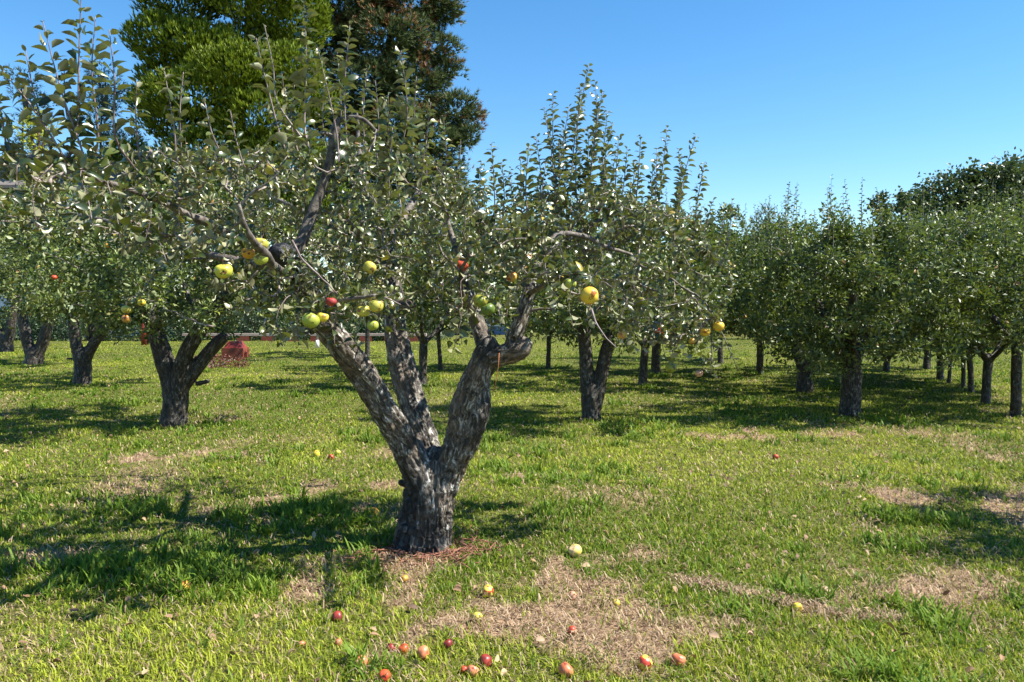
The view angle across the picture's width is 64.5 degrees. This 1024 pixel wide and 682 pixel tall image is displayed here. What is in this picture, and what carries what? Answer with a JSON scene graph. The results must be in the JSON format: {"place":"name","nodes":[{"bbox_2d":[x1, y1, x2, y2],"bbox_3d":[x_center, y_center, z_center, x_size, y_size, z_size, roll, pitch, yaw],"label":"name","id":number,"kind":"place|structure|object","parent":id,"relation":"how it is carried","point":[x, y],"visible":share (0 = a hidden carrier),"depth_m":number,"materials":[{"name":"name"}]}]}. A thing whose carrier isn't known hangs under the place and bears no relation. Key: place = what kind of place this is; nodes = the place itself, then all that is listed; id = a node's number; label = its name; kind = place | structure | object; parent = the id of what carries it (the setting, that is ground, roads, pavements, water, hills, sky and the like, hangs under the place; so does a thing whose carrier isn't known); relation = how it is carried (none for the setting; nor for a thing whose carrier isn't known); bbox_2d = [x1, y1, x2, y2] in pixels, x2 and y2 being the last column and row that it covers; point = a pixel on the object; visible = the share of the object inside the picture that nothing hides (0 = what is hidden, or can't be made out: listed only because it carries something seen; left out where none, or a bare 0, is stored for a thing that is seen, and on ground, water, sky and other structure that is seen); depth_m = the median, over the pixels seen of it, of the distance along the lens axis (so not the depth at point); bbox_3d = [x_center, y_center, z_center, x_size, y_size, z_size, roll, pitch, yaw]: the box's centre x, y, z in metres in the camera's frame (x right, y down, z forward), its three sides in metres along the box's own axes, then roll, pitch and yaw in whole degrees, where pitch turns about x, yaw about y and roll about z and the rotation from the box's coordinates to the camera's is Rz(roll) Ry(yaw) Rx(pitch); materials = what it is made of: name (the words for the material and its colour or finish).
{"place":"outdoors","nodes":[
{"label":"outdoors","id":0,"kind":"place"},
{"bbox_2d":[0,318,1023,681],"bbox_3d":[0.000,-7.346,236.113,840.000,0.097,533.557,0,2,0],"label":"ground","id":1,"kind":"structure","parent":0,"point":[480,602],"depth_m":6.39,"materials":[{"name":"green plant"}]},
{"bbox_2d":[0,235,13,334],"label":"apple tree","id":2,"kind":"object","parent":1,"relation":"on","point":[1,263],"visible":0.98,"depth_m":10.63,"materials":[{"name":"green plant"}]},
{"bbox_2d":[0,62,62,170],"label":"cedar tree","id":3,"kind":"object","parent":1,"relation":"on","point":[25,105],"visible":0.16,"depth_m":49.17,"materials":[{"name":"green plant"}]},
{"bbox_2d":[0,305,67,340],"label":"hedge bush","id":4,"kind":"object","parent":1,"relation":"on","point":[17,336],"visible":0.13,"depth_m":42.85,"materials":[{"name":"green plant"}]},
{"bbox_2d":[12,106,63,344],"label":"cypress tree","id":5,"kind":"object","parent":1,"relation":"on","point":[32,143],"visible":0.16,"depth_m":36.56,"materials":[{"name":"green plant"}]},
{"bbox_2d":[0,189,89,351],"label":"apple tree","id":6,"kind":"object","parent":1,"relation":"on","point":[7,341],"visible":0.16,"depth_m":31.49,"materials":[{"name":"green plant"}]},
{"bbox_2d":[19,315,111,340],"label":"hedge bush","id":7,"kind":"object","parent":1,"relation":"on","point":[61,334],"visible":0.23,"depth_m":42.62,"materials":[{"name":"green plant"}]},
{"bbox_2d":[0,183,145,364],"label":"apple tree","id":8,"kind":"object","parent":1,"relation":"on","point":[34,353],"visible":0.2,"depth_m":23.60,"materials":[{"name":"green plant"}]},
{"bbox_2d":[0,156,172,337],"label":"house","id":9,"kind":"structure","parent":1,"relation":"on","point":[6,184],"depth_m":46.86,"materials":[{"name":"white paint"}]},
{"bbox_2d":[59,58,151,157],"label":"cedar tree","id":10,"kind":"object","parent":1,"relation":"on","point":[101,100],"visible":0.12,"depth_m":51.23,"materials":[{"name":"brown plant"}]},
{"bbox_2d":[0,178,219,384],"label":"apple tree","id":11,"kind":"object","parent":1,"relation":"on","point":[82,357],"visible":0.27,"depth_m":16.77,"materials":[{"name":"green plant"}]},
{"bbox_2d":[102,311,148,340],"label":"hedge bush","id":12,"kind":"object","parent":1,"relation":"on","point":[129,336],"visible":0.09,"depth_m":42.67,"materials":[{"name":"green plant"}]},
{"bbox_2d":[141,316,146,344],"bbox_3d":[-16.832,-0.678,37.067,0.310,1.920,0.310,0,2,0],"label":"post","id":13,"kind":"object","parent":1,"relation":"on","point":[142,339],"visible":0.18,"depth_m":36.97,"materials":[{"name":"red paint"}]},
{"bbox_2d":[2,138,337,426],"bbox_3d":[-4.910,-0.633,11.270,4.472,4.216,4.285,1,3,32],"label":"apple tree","id":14,"kind":"object","parent":1,"relation":"on","point":[180,373],"visible":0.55,"depth_m":10.76,"materials":[{"name":"green plant"}]},
{"bbox_2d":[137,307,223,340],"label":"hedge bush","id":15,"kind":"object","parent":1,"relation":"on","point":[179,336],"visible":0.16,"depth_m":42.72,"materials":[{"name":"green plant"}]},
{"bbox_2d":[175,243,260,330],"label":"boundary tree","id":16,"kind":"object","parent":1,"relation":"on","point":[210,302],"depth_m":61.20,"materials":[{"name":"green plant"}]},
{"bbox_2d":[193,354,250,368],"bbox_3d":[-8.347,0.556,22.711,1.972,0.469,1.528,0,2,0],"label":"barberry bush","id":17,"kind":"object","parent":1,"relation":"on","point":[227,361],"visible":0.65,"depth_m":22.52,"materials":[{"name":"red plant"}]},
{"bbox_2d":[104,0,359,332],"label":"pine tree","id":18,"kind":"object","parent":1,"relation":"on","point":[220,56],"visible":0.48,"depth_m":46.43,"materials":[{"name":"green plant"}]},
{"bbox_2d":[221,341,248,357],"bbox_3d":[-9.383,0.295,27.646,0.825,0.584,0.654,0,2,0],"label":"pedestal","id":19,"kind":"object","parent":1,"relation":"on","point":[238,348],"visible":0.76,"depth_m":27.36,"materials":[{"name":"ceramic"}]},
{"bbox_2d":[210,304,296,340],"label":"hedge bush","id":20,"kind":"object","parent":1,"relation":"on","point":[251,329],"visible":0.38,"depth_m":42.91,"materials":[{"name":"green plant"}]},
{"bbox_2d":[233,275,293,331],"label":"boundary tree","id":21,"kind":"object","parent":1,"relation":"on","point":[271,289],"visible":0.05,"depth_m":57.03,"materials":[{"name":"green plant"}]},
{"bbox_2d":[182,333,426,341],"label":"rail","id":22,"kind":"object","parent":1,"relation":"on","point":[245,336],"visible":0.31,"depth_m":41.49,"materials":[{"name":"wood"}]},
{"bbox_2d":[331,610,341,622],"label":"fallen apple","id":23,"kind":"object","parent":1,"relation":"on","point":[337,614],"visible":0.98,"depth_m":4.11,"materials":[{"name":"red food"}]},
{"bbox_2d":[298,302,383,340],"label":"hedge bush","id":24,"kind":"object","parent":1,"relation":"on","point":[349,323],"visible":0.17,"depth_m":42.96,"materials":[{"name":"green plant"}]},
{"bbox_2d":[284,185,425,356],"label":"apple tree","id":25,"kind":"object","parent":1,"relation":"on","point":[367,341],"visible":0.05,"depth_m":28.04,"materials":[{"name":"green plant"}]},
{"bbox_2d":[358,655,367,666],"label":"fallen apple","id":26,"kind":"object","parent":1,"relation":"on","point":[365,659],"visible":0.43,"depth_m":3.59,"materials":[{"name":"food"}]},
{"bbox_2d":[0,0,742,557],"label":"apple tree","id":27,"kind":"object","parent":1,"relation":"on","point":[432,470],"visible":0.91,"depth_m":4.88,"materials":[{"name":"green plant"}]},
{"bbox_2d":[121,304,130,312],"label":"apple","id":28,"kind":"object","parent":27,"relation":"hanging from","point":[125,308],"visible":1,"depth_m":6.19,"materials":[{"name":"green food"}]},
{"bbox_2d":[122,313,130,322],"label":"apple","id":29,"kind":"object","parent":27,"relation":"hanging from","point":[126,318],"visible":1,"depth_m":6.19,"materials":[{"name":"brown food"}]},
{"bbox_2d":[137,297,145,305],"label":"apple","id":30,"kind":"object","parent":27,"relation":"hanging from","point":[141,302],"visible":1,"depth_m":6.19,"materials":[{"name":"yellow food"}]},
{"bbox_2d":[214,264,232,277],"bbox_3d":[-1.313,-0.330,3.688,0.080,0.089,0.078,-4,15,-8],"label":"apple","id":31,"kind":"object","parent":27,"relation":"hanging from","point":[223,270],"visible":1,"depth_m":3.66,"materials":[{"name":"yellow food"}]},
{"bbox_2d":[241,245,254,258],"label":"apple","id":32,"kind":"object","parent":27,"relation":"hanging from","point":[248,253],"visible":0.99,"depth_m":4.11,"materials":[{"name":"brown food"}]},
{"bbox_2d":[254,254,267,264],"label":"apple","id":33,"kind":"object","parent":27,"relation":"hanging from","point":[259,259],"visible":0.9,"depth_m":4.00,"materials":[{"name":"green food"}]},
{"bbox_2d":[256,233,268,248],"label":"apple","id":34,"kind":"object","parent":27,"relation":"hanging from","point":[265,243],"visible":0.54,"depth_m":4.05,"materials":[{"name":"yellow food"}]},
{"bbox_2d":[264,162,277,174],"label":"apple","id":35,"kind":"object","parent":27,"relation":"hanging from","point":[268,169],"visible":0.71,"depth_m":4.23,"materials":[{"name":"yellow food"}]},
{"bbox_2d":[302,311,319,327],"bbox_3d":[-0.965,-0.109,3.900,0.083,0.093,0.086,-6,-29,43],"label":"apple","id":36,"kind":"object","parent":27,"relation":"hanging from","point":[310,320],"visible":1,"depth_m":3.87,"materials":[{"name":"green food"}]},
{"bbox_2d":[317,309,328,321],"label":"apple","id":37,"kind":"object","parent":27,"relation":"hanging from","point":[323,317],"visible":0.84,"depth_m":3.92,"materials":[{"name":"yellow food"}]},
{"bbox_2d":[326,295,336,305],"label":"apple","id":38,"kind":"object","parent":27,"relation":"hanging from","point":[331,301],"visible":1,"depth_m":3.92,"materials":[{"name":"brown food"}]},
{"bbox_2d":[356,306,369,316],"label":"apple","id":39,"kind":"object","parent":27,"relation":"hanging from","point":[362,311],"visible":0.96,"depth_m":4.07,"materials":[{"name":"yellow food"}]},
{"bbox_2d":[363,261,376,273],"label":"apple","id":40,"kind":"object","parent":27,"relation":"hanging from","point":[369,267],"visible":1,"depth_m":4.30,"materials":[{"name":"yellow food"}]},
{"bbox_2d":[367,319,378,330],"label":"apple","id":41,"kind":"object","parent":27,"relation":"hanging from","point":[372,325],"visible":1,"depth_m":4.04,"materials":[{"name":"green food"}]},
{"bbox_2d":[369,297,383,311],"bbox_3d":[-0.678,-0.185,4.042,0.074,0.082,0.073,-10,-6,3],"label":"apple","id":42,"kind":"object","parent":27,"relation":"hanging from","point":[376,305],"visible":0.99,"depth_m":4.01,"materials":[{"name":"yellow food"}]},
{"bbox_2d":[457,259,468,271],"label":"apple","id":43,"kind":"object","parent":27,"relation":"hanging from","point":[460,263],"visible":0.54,"depth_m":4.79,"materials":[{"name":"brown food"}]},
{"bbox_2d":[473,291,487,306],"bbox_3d":[-0.173,-0.235,4.531,0.084,0.093,0.085,24,17,26],"label":"apple","id":44,"kind":"object","parent":27,"relation":"hanging from","point":[478,300],"visible":0.93,"depth_m":4.50,"materials":[{"name":"green food"}]},
{"bbox_2d":[481,300,494,315],"bbox_3d":[-0.134,-0.182,4.485,0.080,0.085,0.079,2,3,43],"label":"apple","id":45,"kind":"object","parent":27,"relation":"hanging from","point":[488,309],"visible":1,"depth_m":4.46,"materials":[{"name":"green food"}]},
{"bbox_2d":[506,272,516,281],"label":"apple","id":46,"kind":"object","parent":27,"relation":"hanging from","point":[514,275],"visible":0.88,"depth_m":4.90,"materials":[{"name":"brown food"}]},
{"bbox_2d":[565,276,576,288],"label":"apple","id":47,"kind":"object","parent":27,"relation":"hanging from","point":[568,282],"visible":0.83,"depth_m":4.31,"materials":[{"name":"green food"}]},
{"bbox_2d":[580,287,597,304],"bbox_3d":[0.386,-0.227,4.042,0.085,0.090,0.087,2,3,43],"label":"apple","id":48,"kind":"object","parent":27,"relation":"hanging from","point":[589,295],"visible":1,"depth_m":4.01,"materials":[{"name":"yellow food"}]},
{"bbox_2d":[617,331,626,338],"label":"apple","id":49,"kind":"object","parent":27,"relation":"hanging from","point":[623,334],"visible":0.88,"depth_m":5.50,"materials":[{"name":"green food"}]},
{"bbox_2d":[637,296,645,304],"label":"apple","id":50,"kind":"object","parent":27,"relation":"hanging from","point":[641,302],"visible":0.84,"depth_m":5.50,"materials":[{"name":"green food"}]},
{"bbox_2d":[665,362,676,372],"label":"apple","id":51,"kind":"object","parent":27,"relation":"hanging from","point":[670,367],"visible":0.98,"depth_m":5.66,"materials":[{"name":"green food"}]},
{"bbox_2d":[695,370,702,376],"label":"apple","id":52,"kind":"object","parent":27,"relation":"hanging from","point":[698,373],"visible":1,"depth_m":5.62,"materials":[{"name":"brown food"}]},
{"bbox_2d":[700,324,710,335],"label":"apple","id":53,"kind":"object","parent":27,"relation":"hanging from","point":[705,331],"visible":0.95,"depth_m":5.60,"materials":[{"name":"yellow food"}]},
{"bbox_2d":[713,322,723,330],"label":"apple","id":54,"kind":"object","parent":27,"relation":"hanging from","point":[718,326],"visible":1,"depth_m":5.59,"materials":[{"name":"yellow food"}]},
{"bbox_2d":[376,669,390,681],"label":"fallen apple","id":55,"kind":"object","parent":1,"relation":"on","point":[382,672],"visible":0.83,"depth_m":3.44,"materials":[{"name":"red food"}]},
{"bbox_2d":[288,0,490,238],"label":"pine tree","id":56,"kind":"object","parent":1,"relation":"on","point":[365,17],"visible":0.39,"depth_m":53.75,"materials":[{"name":"green plant"}]},
{"bbox_2d":[386,643,394,651],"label":"fallen apple","id":57,"kind":"object","parent":1,"relation":"on","point":[390,645],"visible":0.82,"depth_m":3.77,"materials":[{"name":"red food"}]},
{"bbox_2d":[355,314,450,340],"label":"hedge bush","id":58,"kind":"object","parent":1,"relation":"on","point":[382,331],"visible":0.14,"depth_m":42.96,"materials":[{"name":"green plant"}]},
{"bbox_2d":[398,642,408,654],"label":"fallen apple","id":59,"kind":"object","parent":1,"relation":"on","point":[400,647],"visible":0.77,"depth_m":3.74,"materials":[{"name":"red food"}]},
{"bbox_2d":[316,179,510,384],"bbox_3d":[-2.042,-1.214,17.237,4.266,4.697,4.625,0,2,0],"label":"apple tree","id":60,"kind":"object","parent":1,"relation":"on","point":[423,339],"visible":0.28,"depth_m":16.82,"materials":[{"name":"green plant"}]},
{"bbox_2d":[417,645,428,659],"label":"fallen apple","id":61,"kind":"object","parent":1,"relation":"on","point":[422,650],"visible":0.91,"depth_m":3.68,"materials":[{"name":"food"}]},
{"bbox_2d":[332,522,515,573],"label":"bark litter","id":62,"kind":"object","parent":1,"relation":"on","point":[425,556],"visible":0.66,"depth_m":5.19,"materials":[{"name":"brown wood"}]},
{"bbox_2d":[361,198,507,369],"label":"apple tree","id":63,"kind":"object","parent":1,"relation":"on","point":[438,341],"visible":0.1,"depth_m":21.41,"materials":[{"name":"green plant"}]},
{"bbox_2d":[443,639,452,648],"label":"fallen apple","id":64,"kind":"object","parent":1,"relation":"on","point":[449,642],"visible":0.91,"depth_m":3.79,"materials":[{"name":"red food"}]},
{"bbox_2d":[415,283,485,333],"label":"boundary tree","id":65,"kind":"object","parent":1,"relation":"on","point":[449,328],"depth_m":56.54,"materials":[{"name":"green plant"}]},
{"bbox_2d":[467,662,478,676],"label":"fallen apple","id":66,"kind":"object","parent":1,"relation":"on","point":[472,668],"visible":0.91,"depth_m":3.50,"materials":[{"name":"food"}]},
{"bbox_2d":[472,612,482,621],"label":"fallen apple","id":67,"kind":"object","parent":1,"relation":"on","point":[478,614],"visible":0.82,"depth_m":4.13,"materials":[{"name":"yellow food"}]},
{"bbox_2d":[479,654,491,668],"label":"fallen apple","id":68,"kind":"object","parent":1,"relation":"on","point":[485,658],"visible":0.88,"depth_m":3.58,"materials":[{"name":"red food"}]},
{"bbox_2d":[482,584,493,596],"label":"fallen apple","id":69,"kind":"object","parent":1,"relation":"on","point":[487,588],"visible":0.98,"depth_m":4.49,"materials":[{"name":"yellow food"}]},
{"bbox_2d":[484,296,520,334],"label":"cottage","id":70,"kind":"structure","parent":1,"relation":"on","point":[496,328],"depth_m":52.01,"materials":[{"name":"blue"}]},
{"bbox_2d":[486,312,501,325],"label":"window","id":71,"kind":"structure","parent":70,"relation":"in","point":[493,321],"depth_m":51.96,"materials":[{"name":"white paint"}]},
{"bbox_2d":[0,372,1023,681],"bbox_3d":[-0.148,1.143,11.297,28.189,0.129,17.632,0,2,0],"label":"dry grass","id":72,"kind":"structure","parent":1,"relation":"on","point":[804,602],"depth_m":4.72,"materials":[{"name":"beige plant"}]},
{"bbox_2d":[1,362,1023,681],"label":"fallen leaves","id":73,"kind":"object","parent":1,"relation":"on","point":[467,624],"visible":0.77,"depth_m":4.80,"materials":[{"name":"brown plant"}]},
{"bbox_2d":[471,211,599,368],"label":"apple tree","id":74,"kind":"object","parent":1,"relation":"on","point":[548,353],"visible":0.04,"depth_m":21.95,"materials":[{"name":"green plant"}]},
{"bbox_2d":[559,662,573,677],"bbox_3d":[0.233,1.428,3.511,0.055,0.068,0.067,-42,-2,-4],"label":"fallen apple","id":75,"kind":"object","parent":1,"relation":"on","point":[564,667],"visible":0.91,"depth_m":3.49,"materials":[{"name":"food"}]},
{"bbox_2d":[568,544,581,556],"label":"fallen apple","id":76,"kind":"object","parent":1,"relation":"on","point":[573,549],"visible":0.98,"depth_m":5.23,"materials":[{"name":"yellow food"}]},
{"bbox_2d":[454,166,747,420],"bbox_3d":[1.145,-0.594,11.822,4.311,3.949,3.932,2,3,41],"label":"apple tree","id":77,"kind":"object","parent":1,"relation":"on","point":[593,385],"visible":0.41,"depth_m":11.51,"materials":[{"name":"green plant"}]},
{"bbox_2d":[637,655,651,670],"bbox_3d":[0.586,1.422,3.579,0.068,0.070,0.069,0,2,10],"label":"fallen apple","id":78,"kind":"object","parent":1,"relation":"on","point":[643,661],"visible":0.93,"depth_m":3.56,"materials":[{"name":"red food"}]},
{"bbox_2d":[551,187,746,386],"bbox_3d":[2.700,-1.011,17.109,4.310,4.312,4.279,0,2,0],"label":"apple tree","id":79,"kind":"object","parent":1,"relation":"on","point":[643,373],"visible":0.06,"depth_m":16.54,"materials":[{"name":"green plant"}]},
{"bbox_2d":[565,194,744,373],"bbox_3d":[3.607,-1.283,20.394,4.886,4.700,4.868,0,2,0],"label":"apple tree","id":80,"kind":"object","parent":1,"relation":"on","point":[655,362],"visible":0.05,"depth_m":20.43,"materials":[{"name":"green plant"}]},
{"bbox_2d":[671,653,685,666],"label":"fallen apple","id":81,"kind":"object","parent":1,"relation":"on","point":[677,658],"visible":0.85,"depth_m":3.59,"materials":[{"name":"food"}]},
{"bbox_2d":[661,202,784,362],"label":"apple tree","id":82,"kind":"object","parent":1,"relation":"on","point":[720,350],"visible":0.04,"depth_m":24.86,"materials":[{"name":"green plant"}]},
{"bbox_2d":[685,204,826,374],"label":"apple tree","id":83,"kind":"object","parent":1,"relation":"on","point":[759,363],"visible":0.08,"depth_m":19.88,"materials":[{"name":"green plant"}]},
{"bbox_2d":[748,201,781,243],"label":"fir tree","id":84,"kind":"object","parent":1,"relation":"on","point":[760,215],"visible":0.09,"depth_m":43.69,"materials":[{"name":"green plant"}]},
{"bbox_2d":[792,603,802,611],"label":"fallen apple","id":85,"kind":"object","parent":1,"relation":"on","point":[797,605],"visible":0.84,"depth_m":4.34,"materials":[{"name":"yellow food"}]},
{"bbox_2d":[712,201,904,392],"bbox_3d":[5.614,-0.795,16.043,3.851,4.130,4.244,0,2,0],"label":"apple tree","id":86,"kind":"object","parent":1,"relation":"on","point":[805,383],"visible":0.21,"depth_m":15.87,"materials":[{"name":"green plant"}]},
{"bbox_2d":[816,216,906,371],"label":"apple tree","id":87,"kind":"object","parent":1,"relation":"on","point":[886,366],"depth_m":21.04,"materials":[{"name":"green plant"}]},
{"bbox_2d":[723,174,1001,417],"bbox_3d":[5.086,-0.571,12.135,3.955,3.982,3.648,1,3,33],"label":"apple tree","id":88,"kind":"object","parent":1,"relation":"on","point":[850,348],"visible":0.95,"depth_m":11.53,"materials":[{"name":"green plant"}]},
{"bbox_2d":[863,183,933,334],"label":"broadleaf tree","id":89,"kind":"object","parent":1,"relation":"on","point":[901,196],"visible":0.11,"depth_m":45.15,"materials":[{"name":"green plant"}]},
{"bbox_2d":[879,331,936,369],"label":"apple tree","id":90,"kind":"object","parent":1,"relation":"on","point":[926,364],"visible":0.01,"depth_m":22.30,"materials":[{"name":"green plant"}]},
{"bbox_2d":[865,183,1023,416],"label":"apple tree","id":91,"kind":"object","parent":1,"relation":"on","point":[1016,341],"visible":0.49,"depth_m":11.87,"materials":[{"name":"green plant"}]},
{"bbox_2d":[869,215,1019,383],"bbox_3d":[9.306,-0.893,17.629,3.450,3.932,3.523,1,2,19],"label":"apple tree","id":92,"kind":"object","parent":1,"relation":"on","point":[949,376],"visible":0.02,"depth_m":17.46,"materials":[{"name":"green plant"}]},
{"bbox_2d":[876,199,1012,380],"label":"apple tree","id":93,"kind":"object","parent":1,"relation":"on","point":[939,375],"visible":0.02,"depth_m":18.48,"materials":[{"name":"green plant"}]},
{"bbox_2d":[869,181,1023,404],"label":"apple tree","id":94,"kind":"object","parent":1,"relation":"on","point":[987,369],"visible":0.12,"depth_m":13.41,"materials":[{"name":"green plant"}]},
{"bbox_2d":[869,186,1023,387],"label":"apple tree","id":95,"kind":"object","parent":1,"relation":"on","point":[963,377],"visible":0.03,"depth_m":16.39,"materials":[{"name":"green plant"}]},
{"bbox_2d":[873,186,1023,392],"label":"apple tree","id":96,"kind":"object","parent":1,"relation":"on","point":[970,370],"visible":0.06,"depth_m":15.27,"materials":[{"name":"green plant"}]},
{"bbox_2d":[905,146,1023,348],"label":"broadleaf tree","id":97,"kind":"object","parent":1,"relation":"on","point":[1005,175],"visible":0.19,"depth_m":32.54,"materials":[{"name":"green plant"}]},
{"bbox_2d":[0,0,1023,309],"label":"sky","id":98,"kind":"structure","parent":0,"point":[774,94],"materials":[{"name":"blue"}]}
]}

